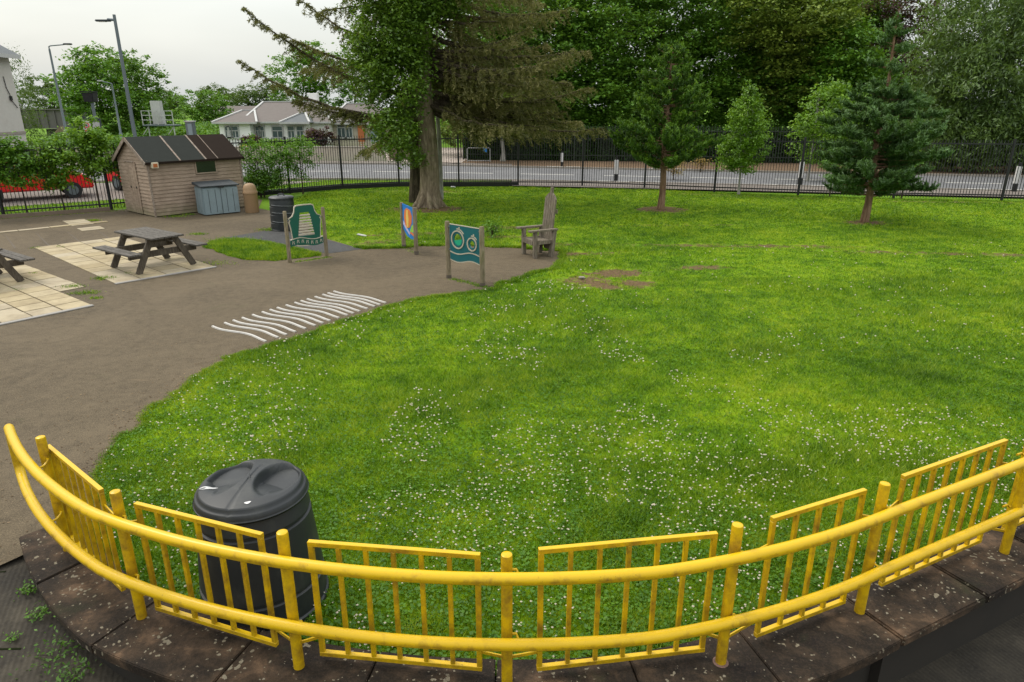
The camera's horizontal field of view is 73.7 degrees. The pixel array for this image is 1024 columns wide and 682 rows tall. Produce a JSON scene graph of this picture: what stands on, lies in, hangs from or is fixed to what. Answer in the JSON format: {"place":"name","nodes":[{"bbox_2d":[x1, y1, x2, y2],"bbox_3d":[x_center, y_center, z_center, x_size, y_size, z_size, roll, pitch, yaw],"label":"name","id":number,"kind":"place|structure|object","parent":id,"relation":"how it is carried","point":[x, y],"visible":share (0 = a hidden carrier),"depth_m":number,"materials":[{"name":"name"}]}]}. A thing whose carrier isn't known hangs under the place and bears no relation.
{"place":"outdoors","nodes":[
{"label":"outdoors","id":0,"kind":"place"},
{"bbox_2d":[0,214,557,560],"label":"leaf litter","id":1,"kind":"object","parent":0,"point":[200,368],"visible":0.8,"depth_m":9.13,"materials":[{"name":"brown plant"}]},
{"bbox_2d":[0,199,559,564],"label":"path","id":2,"kind":"structure","parent":0,"point":[165,313],"depth_m":11.60,"materials":[{"name":"asphalt"}]},
{"bbox_2d":[2,258,83,291],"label":"paving","id":3,"kind":"structure","parent":2,"relation":"on","point":[46,279],"depth_m":14.16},
{"bbox_2d":[0,268,89,322],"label":"paving","id":4,"kind":"structure","parent":2,"relation":"on","point":[25,303],"depth_m":12.56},
{"bbox_2d":[0,248,34,281],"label":"picnic table","id":5,"kind":"object","parent":4,"relation":"on","point":[18,259],"visible":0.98,"depth_m":13.80,"materials":[{"name":"grey wood"}]},
{"bbox_2d":[0,221,107,232],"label":"paving","id":6,"kind":"structure","parent":2,"relation":"on","point":[49,227],"depth_m":20.09,"materials":[{"name":"beige concrete"}]},
{"bbox_2d":[0,207,110,218],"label":"kerb edging","id":7,"kind":"object","parent":2,"relation":"on","point":[30,214],"visible":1,"depth_m":22.53,"materials":[{"name":"grey concrete"}]},
{"bbox_2d":[63,219,104,230],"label":"paving","id":8,"kind":"structure","parent":2,"relation":"on","point":[77,221],"depth_m":20.65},
{"bbox_2d":[0,266,215,325],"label":"paving edging","id":9,"kind":"object","parent":2,"relation":"on","point":[43,315],"visible":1,"depth_m":12.17,"materials":[{"name":"grey concrete"}]},
{"bbox_2d":[34,237,211,282],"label":"paving","id":10,"kind":"structure","parent":2,"relation":"on","point":[84,256],"depth_m":15.72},
{"bbox_2d":[92,227,207,274],"bbox_3d":[-7.998,-2.018,15.147,1.625,0.782,1.730,13,23,34],"label":"picnic table","id":11,"kind":"object","parent":10,"relation":"on","point":[158,239],"visible":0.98,"depth_m":14.99,"materials":[{"name":"grey wood"}]},
{"bbox_2d":[111,134,243,217],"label":"garden shed","id":12,"kind":"structure","parent":2,"relation":"on","point":[159,174],"depth_m":22.47,"materials":[{"name":"brown wood"}]},
{"bbox_2d":[123,160,143,213],"bbox_3d":[-12.472,-5.065,22.485,0.799,1.678,0.039,15,24,37],"label":"door","id":13,"kind":"structure","parent":12,"relation":"in","point":[131,169],"depth_m":22.42,"materials":[{"name":"brown wood"}]},
{"bbox_2d":[194,161,217,173],"bbox_3d":[-10.272,-5.873,22.892,0.050,0.490,0.740,15,24,37],"label":"window","id":14,"kind":"structure","parent":12,"relation":"in","point":[203,167],"depth_m":22.89,"materials":[{"name":"green glass"}]},
{"bbox_2d":[191,179,239,214],"bbox_3d":[-9.806,-4.790,22.728,1.260,1.019,0.830,-16,25,-39],"label":"storage box","id":15,"kind":"object","parent":2,"relation":"on","point":[217,197],"visible":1,"depth_m":22.47,"materials":[{"name":"blue plastic"}]},
{"bbox_2d":[202,188,222,214],"bbox_3d":[-9.791,-4.570,22.334,0.555,0.840,0.035,-16,25,-39],"label":"door","id":16,"kind":"structure","parent":15,"relation":"in","point":[211,196],"depth_m":22.32,"materials":[{"name":"blue wood"}]},
{"bbox_2d":[220,186,239,212],"bbox_3d":[-9.367,-4.693,22.692,0.555,0.840,0.035,-16,25,-39],"label":"door","id":17,"kind":"structure","parent":15,"relation":"in","point":[229,195],"depth_m":22.68,"materials":[{"name":"blue wood"}]},
{"bbox_2d":[211,325,266,341],"bbox_3d":[-4.301,-0.128,10.781,1.360,0.019,0.120,12,22,31],"label":"wavy strip","id":18,"kind":"object","parent":2,"relation":"on","point":[249,334],"visible":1,"depth_m":10.78,"materials":[{"name":"paint"}]},
{"bbox_2d":[242,183,258,212],"bbox_3d":[-8.780,-4.811,22.933,0.486,0.966,0.486,0,19,0],"label":"litter bin","id":19,"kind":"object","parent":2,"relation":"on","point":[250,196],"visible":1,"depth_m":22.78,"materials":[{"name":"beige plastic"}]},
{"bbox_2d":[224,322,278,337],"bbox_3d":[-4.176,-0.189,10.961,1.364,0.019,0.120,12,22,31],"label":"wavy strip","id":20,"kind":"object","parent":2,"relation":"on","point":[264,331],"visible":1,"depth_m":10.97,"materials":[{"name":"paint"}]},
{"bbox_2d":[232,319,287,334],"bbox_3d":[-4.087,-0.233,11.089,1.367,0.019,0.120,12,22,31],"label":"wavy strip","id":21,"kind":"object","parent":2,"relation":"on","point":[271,328],"visible":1,"depth_m":11.10,"materials":[{"name":"paint"}]},
{"bbox_2d":[268,193,294,231],"bbox_3d":[-6.619,-3.740,19.704,0.742,1.042,0.747,-7,20,-19],"label":"trash can","id":22,"kind":"object","parent":2,"relation":"on","point":[279,204],"visible":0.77,"depth_m":19.43,"materials":[{"name":"black plastic"}]},
{"bbox_2d":[226,231,359,252],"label":"dark path","id":23,"kind":"structure","parent":2,"relation":"on","point":[279,237],"depth_m":18.09,"materials":[{"name":"grey asphalt"}]},
{"bbox_2d":[283,204,328,262],"bbox_3d":[-4.760,-2.515,15.781,1.035,1.281,0.087,-18,26,-41],"label":"play board","id":24,"kind":"object","parent":2,"relation":"on","point":[315,238],"visible":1,"depth_m":15.70,"materials":[{"name":"wood"}]},
{"bbox_2d":[400,202,418,254],"bbox_3d":[-2.525,-2.765,16.731,0.110,1.135,1.054,-9,21,-26],"label":"play board","id":25,"kind":"object","parent":2,"relation":"on","point":[408,217],"visible":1,"depth_m":16.60,"materials":[{"name":"wood"}]},
{"bbox_2d":[445,221,484,285],"bbox_3d":[-0.955,-1.772,13.768,1.099,1.185,0.108,17,25,40],"label":"play board","id":26,"kind":"object","parent":2,"relation":"on","point":[462,250],"visible":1,"depth_m":13.68,"materials":[{"name":"wood"}]},
{"bbox_2d":[516,187,557,258],"bbox_3d":[0.615,-2.815,16.185,0.813,1.595,0.730,-9,21,-25],"label":"storytelling chair","id":27,"kind":"object","parent":2,"relation":"on","point":[546,235],"visible":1,"depth_m":16.20,"materials":[{"name":"wood"}]},
{"bbox_2d":[76,161,511,165],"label":"pavement","id":28,"kind":"structure","parent":0,"point":[409,162],"depth_m":42.64,"materials":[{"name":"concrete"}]},
{"bbox_2d":[386,148,466,163],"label":"driveway","id":29,"kind":"structure","parent":0,"point":[445,157],"depth_m":47.70,"materials":[{"name":"grey asphalt"}]},
{"bbox_2d":[0,0,1021,107],"label":"sky","id":30,"kind":"structure","parent":0,"point":[199,43],"materials":[{"name":"white"}]},
{"bbox_2d":[0,555,1023,681],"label":"ramp paving","id":31,"kind":"structure","parent":0,"point":[996,654],"depth_m":4.87,"materials":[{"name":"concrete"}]},
{"bbox_2d":[15,579,36,596],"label":"weed","id":32,"kind":"object","parent":31,"relation":"on","point":[28,591],"visible":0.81,"depth_m":5.12,"materials":[{"name":"green plant"}]},
{"bbox_2d":[24,601,51,622],"bbox_3d":[-3.429,1.951,4.930,0.175,0.092,0.230,-11,22,-29],"label":"weed","id":33,"kind":"object","parent":31,"relation":"on","point":[39,609],"visible":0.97,"depth_m":4.93,"materials":[{"name":"green plant"}]},
{"bbox_2d":[1,616,84,681],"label":"weed","id":34,"kind":"object","parent":31,"relation":"on","point":[57,656],"visible":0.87,"depth_m":4.58,"materials":[{"name":"green plant"}]},
{"bbox_2d":[48,651,100,681],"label":"weed","id":35,"kind":"object","parent":31,"relation":"on","point":[58,679],"visible":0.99,"depth_m":4.46,"materials":[{"name":"green plant"}]},
{"bbox_2d":[0,179,1023,675],"bbox_3d":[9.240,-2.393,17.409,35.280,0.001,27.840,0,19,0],"label":"lawn","id":36,"kind":"structure","parent":0,"point":[635,282],"depth_m":8.61,"materials":[{"name":"green plant"}]},
{"bbox_2d":[192,459,328,633],"bbox_3d":[-1.800,1.384,4.843,0.886,1.030,0.889,1,19,4],"label":"compost bin","id":37,"kind":"object","parent":36,"relation":"on","point":[269,498],"visible":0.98,"depth_m":4.56,"materials":[{"name":"black plastic"}]},
{"bbox_2d":[257,182,517,195],"bbox_3d":[-5.628,-6.582,29.282,11.960,0.160,1.862,-7,20,-19],"label":"edging board","id":38,"kind":"object","parent":36,"relation":"on","point":[299,190],"visible":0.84,"depth_m":29.82,"materials":[{"name":"black paint"}]},
{"bbox_2d":[331,0,474,202],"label":"lime tree","id":39,"kind":"object","parent":36,"relation":"on","point":[400,20],"visible":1,"depth_m":21.55,"materials":[{"name":"green plant"}]},
{"bbox_2d":[235,0,611,208],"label":"conifer tree","id":40,"kind":"object","parent":36,"relation":"on","point":[465,76],"visible":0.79,"depth_m":22.59,"materials":[{"name":"green plant"}]},
{"bbox_2d":[435,0,477,198],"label":"slender trunk tree","id":41,"kind":"object","parent":36,"relation":"on","point":[439,142],"visible":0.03,"depth_m":25.53,"materials":[{"name":"brown plant"}]},
{"bbox_2d":[482,215,503,237],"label":"weed","id":42,"kind":"object","parent":36,"relation":"on","point":[492,227],"visible":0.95,"depth_m":18.52,"materials":[{"name":"green plant"}]},
{"bbox_2d":[0,134,1023,213],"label":"steel fence","id":43,"kind":"object","parent":36,"relation":"on","point":[714,187],"visible":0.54,"depth_m":27.73,"materials":[{"name":"black metal"}]},
{"bbox_2d":[86,241,1023,673],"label":"clover","id":44,"kind":"object","parent":36,"relation":"on","point":[496,633],"depth_m":6.27,"materials":[{"name":"green plant"}]},
{"bbox_2d":[608,39,728,209],"bbox_3d":[5.154,-7.133,22.795,3.742,5.460,4.169,0,19,0],"label":"young pine","id":45,"kind":"object","parent":36,"relation":"on","point":[665,130],"visible":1,"depth_m":22.34,"materials":[{"name":"green plant"}]},
{"bbox_2d":[710,79,777,193],"bbox_3d":[9.168,-8.020,26.978,2.526,4.403,2.059,0,19,0],"label":"young birch","id":46,"kind":"object","parent":36,"relation":"on","point":[743,160],"visible":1,"depth_m":26.73,"materials":[{"name":"green plant"}]},
{"bbox_2d":[815,8,954,221],"bbox_3d":[11.029,-6.562,20.295,3.546,6.007,3.970,4,19,11],"label":"tall pine","id":47,"kind":"object","parent":36,"relation":"on","point":[899,159],"visible":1,"depth_m":19.82,"materials":[{"name":"green plant"}]},
{"bbox_2d":[4,108,1023,213],"bbox_3d":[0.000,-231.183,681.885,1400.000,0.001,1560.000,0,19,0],"label":"ground","id":48,"kind":"structure","parent":0,"point":[264,204],"depth_m":27.82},
{"bbox_2d":[0,45,27,156],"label":"roughcast building","id":49,"kind":"structure","parent":48,"relation":"on","point":[10,118],"depth_m":37.02,"materials":[{"name":"white paint"}]},
{"bbox_2d":[0,131,44,212],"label":"shrub","id":50,"kind":"object","parent":48,"relation":"on","point":[22,164],"visible":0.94,"depth_m":21.76,"materials":[{"name":"green plant"}]},
{"bbox_2d":[8,43,55,144],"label":"birch tree","id":51,"kind":"object","parent":48,"relation":"on","point":[30,111],"visible":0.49,"depth_m":42.67,"materials":[{"name":"green plant"}]},
{"bbox_2d":[13,73,74,108],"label":"broadleaf tree","id":52,"kind":"object","parent":48,"relation":"on","point":[46,86],"visible":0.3,"depth_m":81.72,"materials":[{"name":"green plant"}]},
{"bbox_2d":[25,132,85,209],"bbox_3d":[-15.079,-5.577,22.652,1.950,2.599,1.392,0,19,0],"label":"shrub","id":53,"kind":"object","parent":48,"relation":"on","point":[59,160],"visible":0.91,"depth_m":22.34,"materials":[{"name":"green plant"}]},
{"bbox_2d":[20,109,91,140],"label":"railway bridge","id":54,"kind":"structure","parent":48,"relation":"on","point":[54,116],"depth_m":71.19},
{"bbox_2d":[48,43,71,143],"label":"street lamp","id":55,"kind":"object","parent":48,"relation":"on","point":[59,100],"visible":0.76,"depth_m":44.96,"materials":[{"name":"metal"}]},
{"bbox_2d":[57,114,120,207],"bbox_3d":[-14.269,-5.989,23.006,2.217,3.147,1.404,7,20,19],"label":"shrub","id":56,"kind":"object","parent":48,"relation":"on","point":[89,139],"visible":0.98,"depth_m":22.72,"materials":[{"name":"green plant"}]},
{"bbox_2d":[97,80,122,136],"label":"street lamp","id":57,"kind":"object","parent":48,"relation":"on","point":[118,121],"visible":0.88,"depth_m":52.01,"materials":[{"name":"metal"}]},
{"bbox_2d":[104,132,134,184],"bbox_3d":[-13.424,-5.965,23.856,1.999,2.551,1.445,0,19,0],"label":"shrub","id":58,"kind":"object","parent":48,"relation":"on","point":[110,158],"visible":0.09,"depth_m":23.56,"materials":[{"name":"green plant"}]},
{"bbox_2d":[27,121,219,147],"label":"bank scrub","id":59,"kind":"object","parent":48,"relation":"on","point":[202,128],"visible":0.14,"depth_m":56.72,"materials":[{"name":"green plant"}]},
{"bbox_2d":[90,47,181,129],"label":"broadleaf tree","id":60,"kind":"object","parent":48,"relation":"on","point":[137,74],"visible":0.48,"depth_m":59.66,"materials":[{"name":"green plant"}]},
{"bbox_2d":[2,181,317,206],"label":"car park","id":61,"kind":"structure","parent":48,"relation":"on","point":[56,196],"depth_m":27.10,"materials":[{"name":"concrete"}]},
{"bbox_2d":[0,162,93,199],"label":"parked car","id":62,"kind":"object","parent":61,"relation":"on","point":[69,187],"visible":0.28,"depth_m":26.44,"materials":[{"name":"red paint"}]},
{"bbox_2d":[107,172,121,190],"bbox_3d":[-15.200,-7.114,28.856,4.100,1.456,1.764,11,22,28],"label":"parked car","id":63,"kind":"object","parent":61,"relation":"on","point":[115,183],"visible":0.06,"depth_m":28.89,"materials":[{"name":"red paint"}]},
{"bbox_2d":[142,86,190,121],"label":"broadleaf tree","id":64,"kind":"object","parent":48,"relation":"on","point":[176,103],"visible":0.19,"depth_m":88.94,"materials":[{"name":"green plant"}]},
{"bbox_2d":[169,88,233,122],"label":"broadleaf tree","id":65,"kind":"object","parent":48,"relation":"on","point":[198,110],"visible":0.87,"depth_m":74.58,"materials":[{"name":"green plant"}]},
{"bbox_2d":[36,146,387,162],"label":"garden wall","id":66,"kind":"structure","parent":48,"relation":"on","point":[342,155],"depth_m":44.10,"materials":[{"name":"concrete"}]},
{"bbox_2d":[194,82,244,105],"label":"broadleaf tree","id":67,"kind":"object","parent":48,"relation":"on","point":[221,89],"visible":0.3,"depth_m":94.65,"materials":[{"name":"green plant"}]},
{"bbox_2d":[204,106,255,121],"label":"distant house","id":68,"kind":"structure","parent":48,"relation":"on","point":[237,108],"depth_m":81.72,"materials":[{"name":"stone"}]},
{"bbox_2d":[237,132,275,197],"bbox_3d":[-10.001,-6.840,26.482,1.906,2.495,1.199,5,20,15],"label":"shrub","id":69,"kind":"object","parent":48,"relation":"on","point":[254,146],"visible":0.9,"depth_m":26.20,"materials":[{"name":"green plant"}]},
{"bbox_2d":[222,79,291,105],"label":"broadleaf tree","id":70,"kind":"object","parent":48,"relation":"on","point":[249,95],"visible":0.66,"depth_m":86.03,"materials":[{"name":"green plant"}]},
{"bbox_2d":[243,165,289,197],"bbox_3d":[-9.694,-6.234,26.529,2.006,1.321,1.632,0,19,0],"label":"shrub","id":71,"kind":"object","parent":48,"relation":"on","point":[263,183],"visible":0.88,"depth_m":26.29,"materials":[{"name":"green plant"}]},
{"bbox_2d":[211,93,335,145],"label":"bungalow","id":72,"kind":"object","parent":48,"relation":"on","point":[272,119],"visible":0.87,"depth_m":51.51,"materials":[{"name":"stone"}]},
{"bbox_2d":[271,126,283,137],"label":"window","id":73,"kind":"structure","parent":72,"relation":"in","point":[277,131],"depth_m":51.60,"materials":[{"name":"white glass"}]},
{"bbox_2d":[261,138,301,194],"bbox_3d":[-9.134,-6.845,26.927,1.615,2.214,1.264,-3,19,-9],"label":"shrub","id":74,"kind":"object","parent":48,"relation":"on","point":[279,154],"visible":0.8,"depth_m":26.82,"materials":[{"name":"green plant"}]},
{"bbox_2d":[280,134,322,193],"bbox_3d":[-8.527,-7.102,27.471,1.847,2.347,1.445,0,19,0],"label":"shrub","id":75,"kind":"object","parent":48,"relation":"on","point":[294,147],"visible":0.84,"depth_m":27.34,"materials":[{"name":"green plant"}]},
{"bbox_2d":[303,125,337,145],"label":"shrub","id":76,"kind":"object","parent":48,"relation":"on","point":[314,133],"visible":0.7,"depth_m":49.04,"materials":[{"name":"purple plant"}]},
{"bbox_2d":[331,103,396,145],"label":"cream house","id":77,"kind":"structure","parent":48,"relation":"on","point":[356,132],"depth_m":52.63,"materials":[{"name":"stone"}]},
{"bbox_2d":[330,15,514,124],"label":"broadleaf tree","id":78,"kind":"object","parent":48,"relation":"on","point":[345,52],"visible":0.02,"depth_m":67.04,"materials":[{"name":"green plant"}]},
{"bbox_2d":[436,123,462,156],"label":"shrub","id":79,"kind":"object","parent":48,"relation":"on","point":[443,132],"visible":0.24,"depth_m":46.79,"materials":[{"name":"green plant"}]},
{"bbox_2d":[434,0,575,141],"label":"broadleaf tree","id":80,"kind":"object","parent":48,"relation":"on","point":[468,33],"visible":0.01,"depth_m":54.16,"materials":[{"name":"green plant"}]},
{"bbox_2d":[19,516,1023,681],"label":"retaining wall","id":81,"kind":"structure","parent":48,"relation":"on","point":[901,628],"depth_m":4.48,"materials":[{"name":"stone"}]},
{"bbox_2d":[3,424,1023,681],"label":"guard railing","id":82,"kind":"object","parent":81,"relation":"on","point":[67,530],"visible":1,"depth_m":4.17,"materials":[{"name":"yellow metal"}]},
{"bbox_2d":[465,0,641,128],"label":"beech tree","id":83,"kind":"object","parent":48,"relation":"on","point":[544,36],"visible":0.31,"depth_m":44.58,"materials":[{"name":"green plant"}]},
{"bbox_2d":[548,0,715,126],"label":"broadleaf tree","id":84,"kind":"object","parent":48,"relation":"on","point":[594,125],"visible":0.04,"depth_m":56.31,"materials":[{"name":"green plant"}]},
{"bbox_2d":[532,0,759,126],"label":"beech tree","id":85,"kind":"object","parent":48,"relation":"on","point":[624,30],"visible":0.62,"depth_m":44.25,"materials":[{"name":"green plant"}]},
{"bbox_2d":[655,0,820,132],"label":"beech tree","id":86,"kind":"object","parent":48,"relation":"on","point":[730,85],"visible":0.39,"depth_m":44.27,"materials":[{"name":"green plant"}]},
{"bbox_2d":[464,122,1021,165],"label":"hedge","id":87,"kind":"object","parent":48,"relation":"on","point":[607,127],"visible":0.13,"depth_m":44.10,"materials":[{"name":"green plant"}]},
{"bbox_2d":[695,1,838,133],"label":"broadleaf tree","id":88,"kind":"object","parent":48,"relation":"on","point":[717,123],"visible":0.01,"depth_m":55.85,"materials":[{"name":"green plant"}]},
{"bbox_2d":[698,0,875,122],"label":"broadleaf tree","id":89,"kind":"object","parent":48,"relation":"on","point":[835,11],"visible":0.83,"depth_m":41.74,"materials":[{"name":"green plant"}]},
{"bbox_2d":[769,15,909,126],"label":"broadleaf tree","id":90,"kind":"object","parent":48,"relation":"on","point":[854,66],"visible":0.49,"depth_m":41.50,"materials":[{"name":"green plant"}]},
{"bbox_2d":[824,0,908,61],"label":"broadleaf tree","id":91,"kind":"object","parent":48,"relation":"on","point":[877,12],"visible":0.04,"depth_m":54.28,"materials":[{"name":"green plant"}]},
{"bbox_2d":[836,0,972,82],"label":"beech tree","id":92,"kind":"object","parent":48,"relation":"on","point":[900,39],"visible":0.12,"depth_m":53.51,"materials":[{"name":"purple plant"}]},
{"bbox_2d":[59,164,1023,189],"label":"road","id":93,"kind":"structure","parent":0,"point":[523,173],"depth_m":35.31,"materials":[{"name":"grey asphalt"}]},
{"bbox_2d":[80,91,103,156],"bbox_3d":[-24.437,-12.431,40.093,0.720,4.201,0.661,0,19,0],"label":"signal post","id":94,"kind":"object","parent":93,"relation":"on","point":[90,97],"visible":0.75,"depth_m":39.40,"materials":[{"name":"metal"}]},
{"bbox_2d":[95,14,136,136],"bbox_3d":[-20.530,-12.829,35.772,1.124,7.768,0.304,0,19,0],"label":"street lamp","id":95,"kind":"object","parent":93,"relation":"on","point":[133,127],"visible":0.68,"depth_m":35.33,"materials":[{"name":"metal"}]},
{"bbox_2d":[184,121,196,134],"bbox_3d":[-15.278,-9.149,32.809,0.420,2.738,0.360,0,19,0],"label":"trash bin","id":96,"kind":"object","parent":93,"relation":"on","point":[190,126],"visible":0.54,"depth_m":32.35,"materials":[{"name":"metal"}]},
{"bbox_2d":[57,162,1023,176],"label":"kerb","id":97,"kind":"structure","parent":93,"relation":"on","point":[816,172],"depth_m":38.50,"materials":[{"name":"concrete"}]},
{"bbox_2d":[93,178,1023,190],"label":"kerb","id":98,"kind":"structure","parent":93,"relation":"on","point":[404,179],"depth_m":32.10,"materials":[{"name":"concrete"}]},
{"bbox_2d":[462,160,1023,174],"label":"verge","id":99,"kind":"structure","parent":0,"point":[572,164],"depth_m":40.61,"materials":[{"name":"green plant"}]},
{"bbox_2d":[446,74,543,160],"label":"birch tree","id":100,"kind":"object","parent":99,"relation":"on","point":[503,152],"visible":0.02,"depth_m":43.39,"materials":[{"name":"green plant"}]},
{"bbox_2d":[462,125,1019,165],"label":"steel fence","id":101,"kind":"object","parent":99,"relation":"on","point":[611,155],"visible":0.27,"depth_m":43.54,"materials":[{"name":"grey metal"}]},
{"bbox_2d":[881,0,1023,172],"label":"willow tree","id":102,"kind":"object","parent":99,"relation":"on","point":[990,115],"visible":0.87,"depth_m":35.01,"materials":[{"name":"green plant"}]},
{"bbox_2d":[512,180,1023,196],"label":"pavement","id":103,"kind":"structure","parent":0,"point":[657,186],"depth_m":29.57,"materials":[{"name":"concrete"}]},
{"bbox_2d":[1011,162,1022,191],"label":"bollard","id":104,"kind":"object","parent":103,"relation":"on","point":[1017,177],"visible":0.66,"depth_m":28.00,"materials":[{"name":"white paint"}]},
{"bbox_2d":[784,73,874,180],"bbox_3d":[15.020,-10.021,32.125,4.481,4.836,2.967,0,19,0],"label":"young tree","id":105,"kind":"object","parent":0,"point":[820,131],"visible":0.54,"depth_m":31.59,"materials":[{"name":"green plant"}]},
{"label":"embankment","id":106,"kind":"structure","parent":0,"visible":0},
{"bbox_2d":[38,40,160,131],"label":"broadleaf tree","id":107,"kind":"object","parent":106,"relation":"on","point":[86,70],"visible":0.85,"depth_m":55.31,"materials":[{"name":"green plant"}]},
{"bbox_2d":[141,101,180,135],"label":"service platform","id":108,"kind":"structure","parent":106,"relation":"on","point":[158,115],"depth_m":53.80,"materials":[{"name":"metal"}]},
{"bbox_2d":[261,39,361,106],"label":"broadleaf tree","id":109,"kind":"object","parent":106,"relation":"on","point":[319,86],"visible":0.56,"depth_m":64.82,"materials":[{"name":"green plant"}]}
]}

